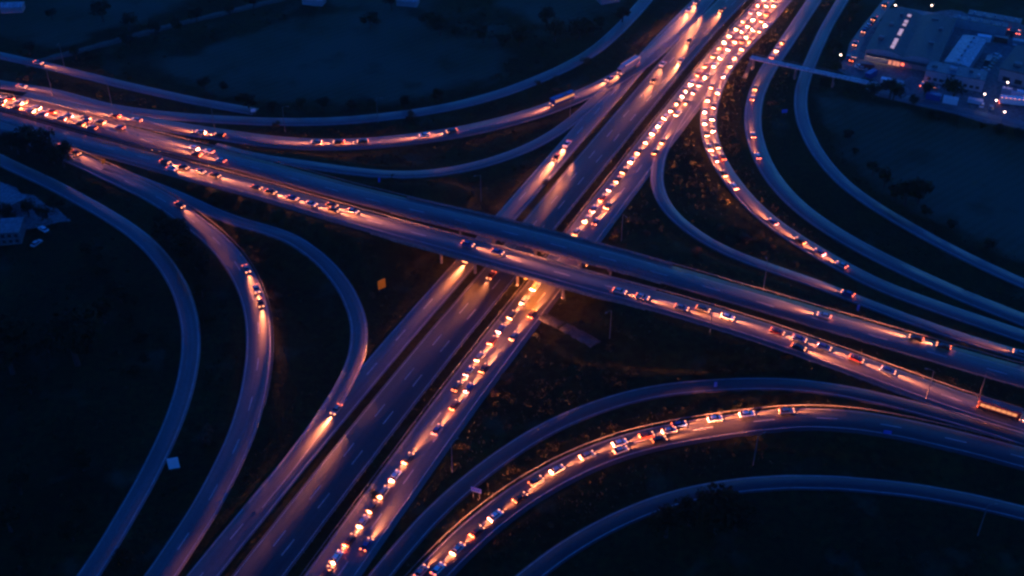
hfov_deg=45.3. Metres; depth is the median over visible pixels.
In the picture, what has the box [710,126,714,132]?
car
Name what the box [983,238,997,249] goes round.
shrub
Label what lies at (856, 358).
car
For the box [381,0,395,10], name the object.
tree
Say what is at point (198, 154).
car
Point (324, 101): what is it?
tree
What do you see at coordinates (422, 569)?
car
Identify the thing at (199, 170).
car
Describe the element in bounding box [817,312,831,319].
car
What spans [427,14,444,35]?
tree
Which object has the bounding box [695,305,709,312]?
car
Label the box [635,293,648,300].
car
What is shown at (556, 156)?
car
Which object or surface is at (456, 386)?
car
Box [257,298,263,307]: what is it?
car
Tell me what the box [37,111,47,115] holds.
car
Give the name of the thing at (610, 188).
car
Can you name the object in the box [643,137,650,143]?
car
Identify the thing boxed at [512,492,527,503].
car
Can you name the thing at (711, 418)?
car
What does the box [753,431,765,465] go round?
lamp post
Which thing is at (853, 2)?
tree
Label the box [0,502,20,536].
tree
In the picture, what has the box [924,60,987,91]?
office block
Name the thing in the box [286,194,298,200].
car
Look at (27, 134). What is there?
tree
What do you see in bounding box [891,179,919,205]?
tree
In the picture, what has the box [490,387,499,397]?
shrub
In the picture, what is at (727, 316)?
car
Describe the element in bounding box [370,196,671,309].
flyover bridge
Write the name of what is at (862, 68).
car
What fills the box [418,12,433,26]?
tree
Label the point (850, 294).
car
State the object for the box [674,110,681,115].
car
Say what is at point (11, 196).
depot
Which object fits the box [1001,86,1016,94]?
container
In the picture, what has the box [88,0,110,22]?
tree
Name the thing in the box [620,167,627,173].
car
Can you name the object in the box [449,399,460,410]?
car
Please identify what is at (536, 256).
guard rail
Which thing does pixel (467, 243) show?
car
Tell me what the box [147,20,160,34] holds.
tree
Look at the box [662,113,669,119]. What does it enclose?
car
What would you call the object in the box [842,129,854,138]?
shrub
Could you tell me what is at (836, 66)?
shrub
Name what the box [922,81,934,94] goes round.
tree
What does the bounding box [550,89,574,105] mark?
coach
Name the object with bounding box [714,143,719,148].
car
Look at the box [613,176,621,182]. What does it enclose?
car
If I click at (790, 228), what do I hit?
road markings
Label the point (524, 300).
car
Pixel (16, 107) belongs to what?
car
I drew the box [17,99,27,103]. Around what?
car
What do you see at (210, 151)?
car
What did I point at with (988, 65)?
car
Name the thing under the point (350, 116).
road markings
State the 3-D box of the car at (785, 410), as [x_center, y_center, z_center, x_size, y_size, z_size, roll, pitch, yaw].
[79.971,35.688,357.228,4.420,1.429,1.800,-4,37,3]
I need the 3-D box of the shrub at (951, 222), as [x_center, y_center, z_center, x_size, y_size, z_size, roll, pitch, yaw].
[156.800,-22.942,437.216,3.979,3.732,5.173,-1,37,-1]
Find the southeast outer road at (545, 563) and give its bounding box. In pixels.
[515,475,1023,575]
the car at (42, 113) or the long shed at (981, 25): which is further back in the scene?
the long shed at (981, 25)
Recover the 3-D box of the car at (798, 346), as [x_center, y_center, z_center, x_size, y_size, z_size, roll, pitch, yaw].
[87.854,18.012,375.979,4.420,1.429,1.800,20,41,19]
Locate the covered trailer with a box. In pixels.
[967,97,983,106]
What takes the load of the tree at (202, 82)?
on the ground at (338, 52)
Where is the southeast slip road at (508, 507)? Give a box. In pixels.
[410,408,1023,575]
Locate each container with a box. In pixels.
[860,61,874,69]
[865,68,877,78]
[880,76,892,82]
[925,91,941,101]
[942,95,958,104]
[977,34,991,42]
[984,54,992,63]
[993,35,1007,43]
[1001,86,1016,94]
[1011,38,1023,45]
[1011,88,1023,96]
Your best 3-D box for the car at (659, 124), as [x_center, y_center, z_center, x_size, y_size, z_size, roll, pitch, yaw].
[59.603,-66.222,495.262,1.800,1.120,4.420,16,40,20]
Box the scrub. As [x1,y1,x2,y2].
[0,0,1023,575]
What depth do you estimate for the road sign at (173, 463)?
340.41 m
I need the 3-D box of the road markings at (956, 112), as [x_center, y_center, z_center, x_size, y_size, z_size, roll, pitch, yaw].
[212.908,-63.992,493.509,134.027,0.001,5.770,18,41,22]
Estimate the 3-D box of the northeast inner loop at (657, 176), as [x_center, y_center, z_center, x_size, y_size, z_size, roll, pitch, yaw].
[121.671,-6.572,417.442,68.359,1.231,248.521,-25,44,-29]
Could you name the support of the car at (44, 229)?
on the ground at (338, 52)
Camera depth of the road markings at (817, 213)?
451.72 m
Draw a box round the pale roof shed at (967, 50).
[945,35,986,67]
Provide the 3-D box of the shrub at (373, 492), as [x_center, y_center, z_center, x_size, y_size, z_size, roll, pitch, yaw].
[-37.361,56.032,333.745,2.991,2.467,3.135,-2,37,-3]
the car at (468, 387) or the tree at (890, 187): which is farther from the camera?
the tree at (890, 187)
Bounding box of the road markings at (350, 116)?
[0,3,648,124]
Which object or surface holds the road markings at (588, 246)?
on the flyover at (798, 312)
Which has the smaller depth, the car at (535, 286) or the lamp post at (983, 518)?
the lamp post at (983, 518)
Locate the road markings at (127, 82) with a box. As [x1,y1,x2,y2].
[0,52,250,112]
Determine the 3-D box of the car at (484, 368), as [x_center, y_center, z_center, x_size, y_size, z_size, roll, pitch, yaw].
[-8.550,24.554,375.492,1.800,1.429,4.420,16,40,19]
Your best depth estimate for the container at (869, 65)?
533.86 m
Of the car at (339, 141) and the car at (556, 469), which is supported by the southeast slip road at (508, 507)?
the car at (556, 469)
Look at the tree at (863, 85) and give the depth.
516.94 m
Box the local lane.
[0,52,258,114]
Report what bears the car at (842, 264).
on the northeast slip road at (749, 201)
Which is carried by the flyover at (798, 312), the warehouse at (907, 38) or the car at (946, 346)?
the car at (946, 346)
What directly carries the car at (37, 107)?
on the flyover at (798, 312)
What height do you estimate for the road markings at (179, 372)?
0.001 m
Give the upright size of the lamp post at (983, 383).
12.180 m
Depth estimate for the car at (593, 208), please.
444.98 m
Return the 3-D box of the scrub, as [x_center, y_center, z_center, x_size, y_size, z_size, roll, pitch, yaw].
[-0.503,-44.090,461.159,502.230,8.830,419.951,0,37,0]
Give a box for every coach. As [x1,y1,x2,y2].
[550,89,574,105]
[977,396,1022,420]
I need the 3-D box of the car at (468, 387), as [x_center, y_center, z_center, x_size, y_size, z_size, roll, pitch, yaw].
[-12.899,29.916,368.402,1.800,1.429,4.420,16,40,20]
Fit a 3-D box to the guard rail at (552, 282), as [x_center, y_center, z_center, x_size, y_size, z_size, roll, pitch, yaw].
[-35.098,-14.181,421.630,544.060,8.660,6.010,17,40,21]
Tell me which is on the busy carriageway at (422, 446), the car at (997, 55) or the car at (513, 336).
the car at (513, 336)
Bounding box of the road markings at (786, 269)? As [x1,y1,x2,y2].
[652,104,1022,358]
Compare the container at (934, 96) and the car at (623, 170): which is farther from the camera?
the container at (934, 96)
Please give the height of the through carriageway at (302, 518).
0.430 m
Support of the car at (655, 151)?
on the northeast inner loop at (657, 176)
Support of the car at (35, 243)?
on the ground at (338, 52)
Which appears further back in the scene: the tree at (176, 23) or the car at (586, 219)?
the tree at (176, 23)
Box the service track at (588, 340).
[538,313,600,347]
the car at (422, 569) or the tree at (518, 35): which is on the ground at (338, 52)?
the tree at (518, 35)
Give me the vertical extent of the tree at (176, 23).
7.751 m
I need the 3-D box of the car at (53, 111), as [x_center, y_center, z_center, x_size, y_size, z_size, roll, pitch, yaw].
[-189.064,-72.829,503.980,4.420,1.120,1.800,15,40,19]
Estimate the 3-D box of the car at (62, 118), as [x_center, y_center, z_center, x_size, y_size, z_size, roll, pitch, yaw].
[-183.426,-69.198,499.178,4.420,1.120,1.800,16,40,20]
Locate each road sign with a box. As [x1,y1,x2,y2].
[167,457,179,470]
[378,278,385,290]
[471,486,480,497]
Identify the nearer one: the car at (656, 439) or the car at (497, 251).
the car at (656, 439)
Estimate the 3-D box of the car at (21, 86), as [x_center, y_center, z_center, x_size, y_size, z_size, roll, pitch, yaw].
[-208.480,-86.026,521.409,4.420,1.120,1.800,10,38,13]
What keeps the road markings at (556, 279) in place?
on the flyover at (598, 286)
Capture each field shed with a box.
[0,1,24,13]
[302,0,326,6]
[396,0,419,7]
[596,0,619,4]
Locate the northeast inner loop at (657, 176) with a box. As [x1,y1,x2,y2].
[650,103,1023,360]
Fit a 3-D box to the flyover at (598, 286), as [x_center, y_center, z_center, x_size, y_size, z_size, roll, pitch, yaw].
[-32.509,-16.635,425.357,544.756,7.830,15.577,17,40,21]
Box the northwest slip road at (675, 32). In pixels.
[16,0,714,150]
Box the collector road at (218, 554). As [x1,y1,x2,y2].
[186,0,693,575]
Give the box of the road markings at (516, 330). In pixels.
[306,8,768,575]
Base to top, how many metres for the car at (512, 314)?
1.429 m
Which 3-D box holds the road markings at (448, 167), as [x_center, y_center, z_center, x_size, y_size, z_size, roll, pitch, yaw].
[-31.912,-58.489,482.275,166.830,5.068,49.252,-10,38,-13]
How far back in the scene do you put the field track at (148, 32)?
566.62 m
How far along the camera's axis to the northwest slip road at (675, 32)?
498.62 m
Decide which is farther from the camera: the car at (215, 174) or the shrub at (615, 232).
the car at (215, 174)
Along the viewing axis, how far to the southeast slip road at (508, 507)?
348.18 m
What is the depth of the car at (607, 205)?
446.78 m
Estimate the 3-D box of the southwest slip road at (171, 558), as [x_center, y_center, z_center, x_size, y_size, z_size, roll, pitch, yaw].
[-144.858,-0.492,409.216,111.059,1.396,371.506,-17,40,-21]
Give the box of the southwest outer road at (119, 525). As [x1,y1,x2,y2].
[0,154,200,575]
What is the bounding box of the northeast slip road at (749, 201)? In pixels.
[700,0,1023,342]
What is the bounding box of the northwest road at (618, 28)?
[0,0,652,125]
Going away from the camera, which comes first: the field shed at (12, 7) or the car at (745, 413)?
the car at (745, 413)
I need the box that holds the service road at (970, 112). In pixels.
[874,90,1023,129]
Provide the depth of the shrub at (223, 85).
519.59 m
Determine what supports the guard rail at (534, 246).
on the flyover at (598, 286)
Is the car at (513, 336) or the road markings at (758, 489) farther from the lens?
the car at (513, 336)
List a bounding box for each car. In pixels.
[4,96,14,99]
[11,105,21,109]
[13,101,23,105]
[16,84,26,87]
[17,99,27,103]
[24,108,35,112]
[30,239,42,246]
[31,105,41,109]
[33,60,43,64]
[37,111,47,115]
[38,226,48,232]
[46,109,57,113]
[56,116,66,120]
[63,113,73,117]
[71,149,80,155]
[75,121,85,125]
[81,118,91,122]
[87,125,97,129]
[94,119,105,123]
[110,113,120,117]
[114,125,125,129]
[131,117,142,121]
[159,158,170,163]
[166,165,177,170]
[174,201,184,208]
[177,164,188,169]
[188,145,199,149]
[190,151,201,156]
[194,168,205,173]
[195,129,206,133]
[203,149,214,153]
[209,172,220,177]
[214,132,225,136]
[215,158,226,162]
[242,264,250,272]
[250,184,262,189]
[252,284,259,293]
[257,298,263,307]
[265,188,276,194]
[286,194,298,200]
[305,200,317,206]
[311,139,321,143]
[320,565,332,575]
[325,202,337,206]
[327,206,339,212]
[329,550,343,564]
[330,403,342,414]
[333,139,344,143]
[342,533,356,547]
[346,207,358,213]
[356,515,369,528]
[357,138,368,142]
[360,537,373,551]
[366,500,379,513]
[377,485,389,498]
[388,469,401,481]
[401,452,413,464]
[413,564,428,575]
[419,132,429,136]
[430,562,445,575]
[431,424,442,435]
[446,128,457,132]
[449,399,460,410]
[450,542,465,555]
[451,381,462,391]
[461,240,474,246]
[463,366,473,376]
[463,383,474,393]
[469,525,484,538]
[474,352,484,361]
[478,363,489,373]
[486,271,496,279]
[487,335,497,345]
[487,509,502,521]
[490,248,503,254]
[495,324,505,333]
[507,310,516,319]
[509,331,519,340]
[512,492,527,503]
[519,296,529,304]
[527,309,536,318]
[528,475,543,486]
[530,282,539,290]
[549,464,564,474]
[552,153,560,160]
[563,140,570,146]
[572,228,580,235]
[579,450,594,459]
[582,215,590,222]
[589,205,597,212]
[591,218,600,225]
[598,194,606,201]
[603,202,611,209]
[605,76,614,81]
[606,184,614,191]
[612,287,626,294]
[612,438,627,447]
[612,445,628,454]
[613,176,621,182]
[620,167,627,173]
[628,157,635,163]
[635,148,642,154]
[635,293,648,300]
[638,431,654,439]
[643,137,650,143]
[650,129,657,134]
[651,148,658,155]
[651,436,666,443]
[656,121,662,127]
[659,138,666,144]
[661,427,676,434]
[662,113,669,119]
[671,421,686,427]
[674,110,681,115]
[674,303,688,311]
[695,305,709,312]
[702,119,706,124]
[704,130,708,136]
[706,144,712,149]
[707,415,722,422]
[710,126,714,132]
[712,156,719,161]
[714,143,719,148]
[719,154,725,160]
[720,170,727,176]
[720,312,734,320]
[730,183,738,189]
[739,410,754,417]
[750,132,755,137]
[754,153,760,159]
[767,218,778,225]
[770,327,784,335]
[778,407,794,414]
[791,343,805,351]
[792,334,806,342]
[794,237,806,244]
[813,248,825,256]
[816,342,831,351]
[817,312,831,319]
[835,261,847,268]
[840,290,854,297]
[848,354,863,362]
[857,66,867,70]
[880,366,895,374]
[909,334,923,341]
[936,342,950,349]
[980,66,990,70]
[982,63,992,68]
[992,53,1001,57]
[1012,349,1023,356]
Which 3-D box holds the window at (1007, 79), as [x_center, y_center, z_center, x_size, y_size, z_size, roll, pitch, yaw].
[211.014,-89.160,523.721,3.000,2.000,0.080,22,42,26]
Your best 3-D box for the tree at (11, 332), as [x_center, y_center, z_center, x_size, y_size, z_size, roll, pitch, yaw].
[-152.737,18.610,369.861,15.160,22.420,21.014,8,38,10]
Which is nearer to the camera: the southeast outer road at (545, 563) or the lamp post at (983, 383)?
the southeast outer road at (545, 563)
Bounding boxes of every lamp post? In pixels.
[451,437,458,472]
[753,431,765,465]
[925,368,933,398]
[977,503,997,535]
[978,372,995,399]
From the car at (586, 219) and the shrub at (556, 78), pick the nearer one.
the car at (586, 219)
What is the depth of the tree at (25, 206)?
440.36 m
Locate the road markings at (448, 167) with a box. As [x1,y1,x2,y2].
[220,89,605,176]
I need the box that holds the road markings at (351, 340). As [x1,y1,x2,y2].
[104,165,365,507]
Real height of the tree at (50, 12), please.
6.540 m
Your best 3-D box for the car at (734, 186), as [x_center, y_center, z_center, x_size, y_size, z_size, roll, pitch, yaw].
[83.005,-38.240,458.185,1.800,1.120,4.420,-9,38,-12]
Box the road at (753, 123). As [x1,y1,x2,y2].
[744,0,1023,326]
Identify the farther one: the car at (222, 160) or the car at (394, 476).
the car at (222, 160)
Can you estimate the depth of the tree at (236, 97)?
506.38 m
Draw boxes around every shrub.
[218,81,228,88]
[271,120,280,128]
[370,489,377,499]
[399,95,409,104]
[407,109,415,118]
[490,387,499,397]
[499,372,514,383]
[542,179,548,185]
[552,76,559,81]
[580,57,589,64]
[611,228,619,236]
[627,215,639,223]
[689,247,700,255]
[832,62,841,69]
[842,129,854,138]
[909,94,919,104]
[920,204,933,214]
[947,218,958,228]
[979,122,987,128]
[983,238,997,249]
[993,123,1007,134]
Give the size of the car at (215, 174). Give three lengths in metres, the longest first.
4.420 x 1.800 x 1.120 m
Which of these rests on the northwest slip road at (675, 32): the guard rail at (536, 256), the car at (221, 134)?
the car at (221, 134)
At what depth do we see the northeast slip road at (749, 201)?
436.65 m
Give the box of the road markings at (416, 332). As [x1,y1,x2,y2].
[188,0,692,575]
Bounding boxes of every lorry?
[617,55,639,74]
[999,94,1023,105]
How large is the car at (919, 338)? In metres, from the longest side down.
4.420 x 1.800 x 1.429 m
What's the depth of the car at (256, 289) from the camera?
406.80 m
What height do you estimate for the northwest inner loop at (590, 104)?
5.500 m
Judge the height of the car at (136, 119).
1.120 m
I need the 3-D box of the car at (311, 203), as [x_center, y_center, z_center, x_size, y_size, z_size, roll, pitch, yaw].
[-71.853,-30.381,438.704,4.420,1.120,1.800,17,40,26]
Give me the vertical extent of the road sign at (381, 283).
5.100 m
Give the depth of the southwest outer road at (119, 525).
378.25 m
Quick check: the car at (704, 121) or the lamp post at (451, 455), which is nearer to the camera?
the lamp post at (451, 455)
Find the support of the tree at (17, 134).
on the ground at (338, 52)
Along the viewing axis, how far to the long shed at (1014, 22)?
566.54 m
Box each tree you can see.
[0,202,12,216]
[0,312,34,374]
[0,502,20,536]
[2,209,17,217]
[6,135,26,154]
[11,124,34,152]
[18,198,34,216]
[20,126,54,154]
[31,136,53,160]
[33,205,49,219]
[41,299,100,366]
[44,8,56,19]
[45,139,74,167]
[68,44,79,59]
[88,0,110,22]
[91,295,112,323]
[118,32,136,47]
[119,12,138,30]
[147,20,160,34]
[167,216,186,227]
[169,17,182,32]
[187,7,202,21]
[196,75,210,90]
[223,3,234,15]
[234,92,247,105]
[238,93,255,107]
[248,0,257,8]
[314,96,328,110]
[358,11,380,28]
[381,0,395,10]
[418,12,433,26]
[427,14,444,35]
[431,87,443,100]
[473,24,487,42]
[496,34,510,47]
[511,25,527,46]
[538,6,554,24]
[544,17,566,41]
[615,6,630,21]
[646,503,685,538]
[673,494,702,527]
[691,482,745,535]
[695,486,717,505]
[848,0,860,5]
[857,76,872,92]
[865,82,883,98]
[866,161,880,175]
[878,167,892,187]
[881,78,900,99]
[887,82,905,100]
[888,183,901,200]
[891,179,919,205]
[911,176,934,204]
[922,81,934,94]
[942,74,968,96]
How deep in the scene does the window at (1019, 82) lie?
521.54 m
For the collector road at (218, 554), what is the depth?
389.25 m
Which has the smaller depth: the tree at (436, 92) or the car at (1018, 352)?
the car at (1018, 352)
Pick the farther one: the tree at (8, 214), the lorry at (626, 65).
the lorry at (626, 65)
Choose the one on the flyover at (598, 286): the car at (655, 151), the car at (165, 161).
the car at (165, 161)
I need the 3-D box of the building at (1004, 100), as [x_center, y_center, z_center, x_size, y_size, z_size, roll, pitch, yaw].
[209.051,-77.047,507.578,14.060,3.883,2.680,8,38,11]
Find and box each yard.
[2,182,70,228]
[838,10,1023,124]
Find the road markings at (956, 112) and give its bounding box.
[876,90,1021,126]
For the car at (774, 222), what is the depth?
438.61 m
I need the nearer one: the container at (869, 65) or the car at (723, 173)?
the car at (723, 173)
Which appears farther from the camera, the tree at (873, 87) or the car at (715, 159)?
the tree at (873, 87)
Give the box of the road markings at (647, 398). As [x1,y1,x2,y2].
[369,378,1023,575]
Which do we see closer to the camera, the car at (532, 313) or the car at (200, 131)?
the car at (532, 313)
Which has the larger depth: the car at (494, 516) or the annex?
the annex
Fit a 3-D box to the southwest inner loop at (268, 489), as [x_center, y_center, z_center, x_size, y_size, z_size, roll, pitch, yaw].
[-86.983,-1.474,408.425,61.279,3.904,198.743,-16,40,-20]
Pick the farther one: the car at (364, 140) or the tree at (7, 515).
the car at (364, 140)
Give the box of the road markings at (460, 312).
[234,0,734,575]
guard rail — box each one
[0,108,1023,387]
[0,110,1023,408]
[0,119,273,405]
[0,128,1023,434]
[1,92,1023,364]
[244,44,673,150]
[285,0,747,575]
[300,0,754,575]
[405,404,1023,575]
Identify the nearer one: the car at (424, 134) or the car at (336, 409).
the car at (336, 409)
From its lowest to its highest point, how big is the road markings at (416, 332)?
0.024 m
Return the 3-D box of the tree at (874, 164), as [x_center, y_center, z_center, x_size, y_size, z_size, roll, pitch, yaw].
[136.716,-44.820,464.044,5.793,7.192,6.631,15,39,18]
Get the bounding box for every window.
[1002,76,1009,81]
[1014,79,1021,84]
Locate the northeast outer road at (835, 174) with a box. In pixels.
[794,0,1023,288]
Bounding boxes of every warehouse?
[864,8,955,70]
[997,45,1023,87]
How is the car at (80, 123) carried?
on the flyover at (798, 312)
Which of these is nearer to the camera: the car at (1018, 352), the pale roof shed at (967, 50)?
the car at (1018, 352)
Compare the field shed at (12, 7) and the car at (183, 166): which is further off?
the field shed at (12, 7)
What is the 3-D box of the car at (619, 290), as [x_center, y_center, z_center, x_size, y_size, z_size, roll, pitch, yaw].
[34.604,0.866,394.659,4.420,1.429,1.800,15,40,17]
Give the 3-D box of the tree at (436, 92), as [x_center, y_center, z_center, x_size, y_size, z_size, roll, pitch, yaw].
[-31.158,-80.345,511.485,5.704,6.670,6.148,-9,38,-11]
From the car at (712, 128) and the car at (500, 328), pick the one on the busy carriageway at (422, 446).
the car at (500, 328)
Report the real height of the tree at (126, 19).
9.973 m
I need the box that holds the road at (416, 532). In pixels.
[368,377,1023,575]
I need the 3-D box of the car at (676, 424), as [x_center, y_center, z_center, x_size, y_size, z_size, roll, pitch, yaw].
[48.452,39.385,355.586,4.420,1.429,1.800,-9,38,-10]
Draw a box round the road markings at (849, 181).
[795,1,1022,286]
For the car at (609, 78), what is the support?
on the northwest slip road at (675, 32)
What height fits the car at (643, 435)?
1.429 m
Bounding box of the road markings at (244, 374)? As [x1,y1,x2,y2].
[1,122,270,575]
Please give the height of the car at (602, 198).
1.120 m
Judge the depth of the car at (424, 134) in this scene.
488.06 m
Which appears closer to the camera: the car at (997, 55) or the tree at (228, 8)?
the car at (997, 55)
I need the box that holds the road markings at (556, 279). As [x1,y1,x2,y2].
[2,113,1023,429]
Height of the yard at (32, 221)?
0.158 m
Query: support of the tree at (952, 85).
on the ground at (338, 52)
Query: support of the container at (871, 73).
on the yard at (913, 79)
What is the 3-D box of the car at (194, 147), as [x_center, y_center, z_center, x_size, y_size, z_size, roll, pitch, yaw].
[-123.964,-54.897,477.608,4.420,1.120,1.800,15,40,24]
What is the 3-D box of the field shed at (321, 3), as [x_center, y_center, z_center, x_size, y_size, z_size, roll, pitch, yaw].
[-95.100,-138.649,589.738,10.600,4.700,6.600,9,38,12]
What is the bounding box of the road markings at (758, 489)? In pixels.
[517,475,1023,575]
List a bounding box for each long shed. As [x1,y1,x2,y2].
[952,14,1008,35]
[968,10,1021,29]
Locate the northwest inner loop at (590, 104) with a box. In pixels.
[213,87,612,178]
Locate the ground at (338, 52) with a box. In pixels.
[0,0,1023,575]
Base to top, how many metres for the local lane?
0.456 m
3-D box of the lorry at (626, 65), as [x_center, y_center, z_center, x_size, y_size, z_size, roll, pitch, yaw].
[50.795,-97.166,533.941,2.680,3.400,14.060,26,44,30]
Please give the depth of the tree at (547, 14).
564.55 m
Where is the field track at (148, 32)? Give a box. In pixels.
[24,0,285,67]
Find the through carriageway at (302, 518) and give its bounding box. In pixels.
[232,0,745,575]
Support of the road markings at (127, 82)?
on the local lane
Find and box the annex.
[898,7,937,14]
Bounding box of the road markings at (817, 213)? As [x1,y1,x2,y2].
[746,1,1022,324]
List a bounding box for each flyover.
[0,94,1023,388]
[0,112,1023,431]
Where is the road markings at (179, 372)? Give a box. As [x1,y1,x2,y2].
[0,154,198,575]
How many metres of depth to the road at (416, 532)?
356.75 m
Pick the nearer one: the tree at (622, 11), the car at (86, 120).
the car at (86, 120)
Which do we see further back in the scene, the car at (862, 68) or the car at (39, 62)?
the car at (39, 62)
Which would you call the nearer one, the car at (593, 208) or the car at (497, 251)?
the car at (497, 251)
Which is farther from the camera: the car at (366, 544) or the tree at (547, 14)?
the tree at (547, 14)
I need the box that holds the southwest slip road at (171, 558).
[0,122,271,575]
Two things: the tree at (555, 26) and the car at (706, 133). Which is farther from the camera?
the tree at (555, 26)
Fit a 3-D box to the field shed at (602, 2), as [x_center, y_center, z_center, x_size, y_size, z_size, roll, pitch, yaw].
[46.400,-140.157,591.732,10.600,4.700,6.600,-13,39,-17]
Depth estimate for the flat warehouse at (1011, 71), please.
523.53 m
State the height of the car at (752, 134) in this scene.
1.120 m
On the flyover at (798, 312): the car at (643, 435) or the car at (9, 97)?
the car at (9, 97)
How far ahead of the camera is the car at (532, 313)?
396.13 m
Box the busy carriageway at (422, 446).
[304,0,775,575]
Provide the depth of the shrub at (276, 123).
494.06 m
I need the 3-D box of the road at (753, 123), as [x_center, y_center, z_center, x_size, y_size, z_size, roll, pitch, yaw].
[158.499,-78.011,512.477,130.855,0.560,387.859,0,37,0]
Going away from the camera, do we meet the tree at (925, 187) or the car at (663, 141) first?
the tree at (925, 187)
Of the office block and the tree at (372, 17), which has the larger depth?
the tree at (372, 17)
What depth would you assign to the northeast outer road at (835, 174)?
468.43 m
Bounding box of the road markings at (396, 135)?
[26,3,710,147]
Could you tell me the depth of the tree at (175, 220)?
432.00 m
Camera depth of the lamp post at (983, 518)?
319.51 m
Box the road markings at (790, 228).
[701,0,1023,341]
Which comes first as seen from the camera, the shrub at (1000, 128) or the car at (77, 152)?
the car at (77, 152)
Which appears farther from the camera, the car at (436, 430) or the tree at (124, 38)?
the tree at (124, 38)
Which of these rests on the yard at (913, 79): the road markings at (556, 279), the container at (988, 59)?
the container at (988, 59)
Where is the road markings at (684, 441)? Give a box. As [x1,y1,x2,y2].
[412,409,1023,575]
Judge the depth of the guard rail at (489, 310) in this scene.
387.74 m
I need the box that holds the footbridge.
[743,53,878,91]
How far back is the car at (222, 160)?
467.66 m
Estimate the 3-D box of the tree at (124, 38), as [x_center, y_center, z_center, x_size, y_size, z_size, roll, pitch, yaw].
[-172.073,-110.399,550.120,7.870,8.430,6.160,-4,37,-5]
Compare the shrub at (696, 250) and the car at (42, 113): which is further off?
the car at (42, 113)
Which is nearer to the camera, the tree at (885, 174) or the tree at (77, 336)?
the tree at (77, 336)
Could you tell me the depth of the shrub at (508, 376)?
370.64 m
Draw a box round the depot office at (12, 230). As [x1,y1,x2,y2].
[0,217,25,244]
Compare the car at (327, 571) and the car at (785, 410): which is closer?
the car at (327, 571)
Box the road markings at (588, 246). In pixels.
[8,100,1022,373]
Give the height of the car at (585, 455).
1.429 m
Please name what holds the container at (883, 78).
on the yard at (913, 79)
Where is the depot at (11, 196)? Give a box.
[0,182,27,217]
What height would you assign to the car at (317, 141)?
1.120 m
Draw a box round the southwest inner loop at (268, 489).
[102,164,367,513]
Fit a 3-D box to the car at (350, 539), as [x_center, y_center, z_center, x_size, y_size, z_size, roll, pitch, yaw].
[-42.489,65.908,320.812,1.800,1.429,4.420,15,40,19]
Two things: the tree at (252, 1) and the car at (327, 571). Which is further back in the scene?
the tree at (252, 1)
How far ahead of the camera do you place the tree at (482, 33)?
552.51 m
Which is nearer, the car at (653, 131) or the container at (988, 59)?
the car at (653, 131)
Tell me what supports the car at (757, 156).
on the road at (753, 123)
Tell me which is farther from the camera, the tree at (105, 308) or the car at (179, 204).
the car at (179, 204)
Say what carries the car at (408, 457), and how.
on the busy carriageway at (422, 446)
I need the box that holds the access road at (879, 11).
[846,0,894,91]
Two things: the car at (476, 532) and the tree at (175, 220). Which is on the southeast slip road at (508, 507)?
the car at (476, 532)
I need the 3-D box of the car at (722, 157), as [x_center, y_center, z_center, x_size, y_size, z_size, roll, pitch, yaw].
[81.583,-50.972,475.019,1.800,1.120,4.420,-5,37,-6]
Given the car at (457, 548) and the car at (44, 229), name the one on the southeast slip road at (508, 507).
the car at (457, 548)
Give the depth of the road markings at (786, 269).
418.84 m
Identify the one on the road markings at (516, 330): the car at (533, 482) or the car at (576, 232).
the car at (576, 232)
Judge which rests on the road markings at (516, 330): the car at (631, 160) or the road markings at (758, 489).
the car at (631, 160)
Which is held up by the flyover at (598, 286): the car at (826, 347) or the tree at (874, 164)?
the car at (826, 347)
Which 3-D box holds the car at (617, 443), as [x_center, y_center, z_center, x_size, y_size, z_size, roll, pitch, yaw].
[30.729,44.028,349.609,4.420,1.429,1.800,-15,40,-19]
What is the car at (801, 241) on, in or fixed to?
on the northeast slip road at (749, 201)
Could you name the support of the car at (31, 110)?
on the flyover at (798, 312)
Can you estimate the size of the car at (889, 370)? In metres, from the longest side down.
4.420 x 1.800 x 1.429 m
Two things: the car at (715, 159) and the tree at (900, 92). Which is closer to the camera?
the car at (715, 159)
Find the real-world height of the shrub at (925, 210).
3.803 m
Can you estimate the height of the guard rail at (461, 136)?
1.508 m
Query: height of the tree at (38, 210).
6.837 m
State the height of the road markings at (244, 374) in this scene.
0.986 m
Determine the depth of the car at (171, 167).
464.62 m
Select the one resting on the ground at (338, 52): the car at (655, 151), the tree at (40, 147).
the tree at (40, 147)
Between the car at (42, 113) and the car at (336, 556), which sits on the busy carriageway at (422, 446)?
the car at (336, 556)
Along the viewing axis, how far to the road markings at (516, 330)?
377.65 m

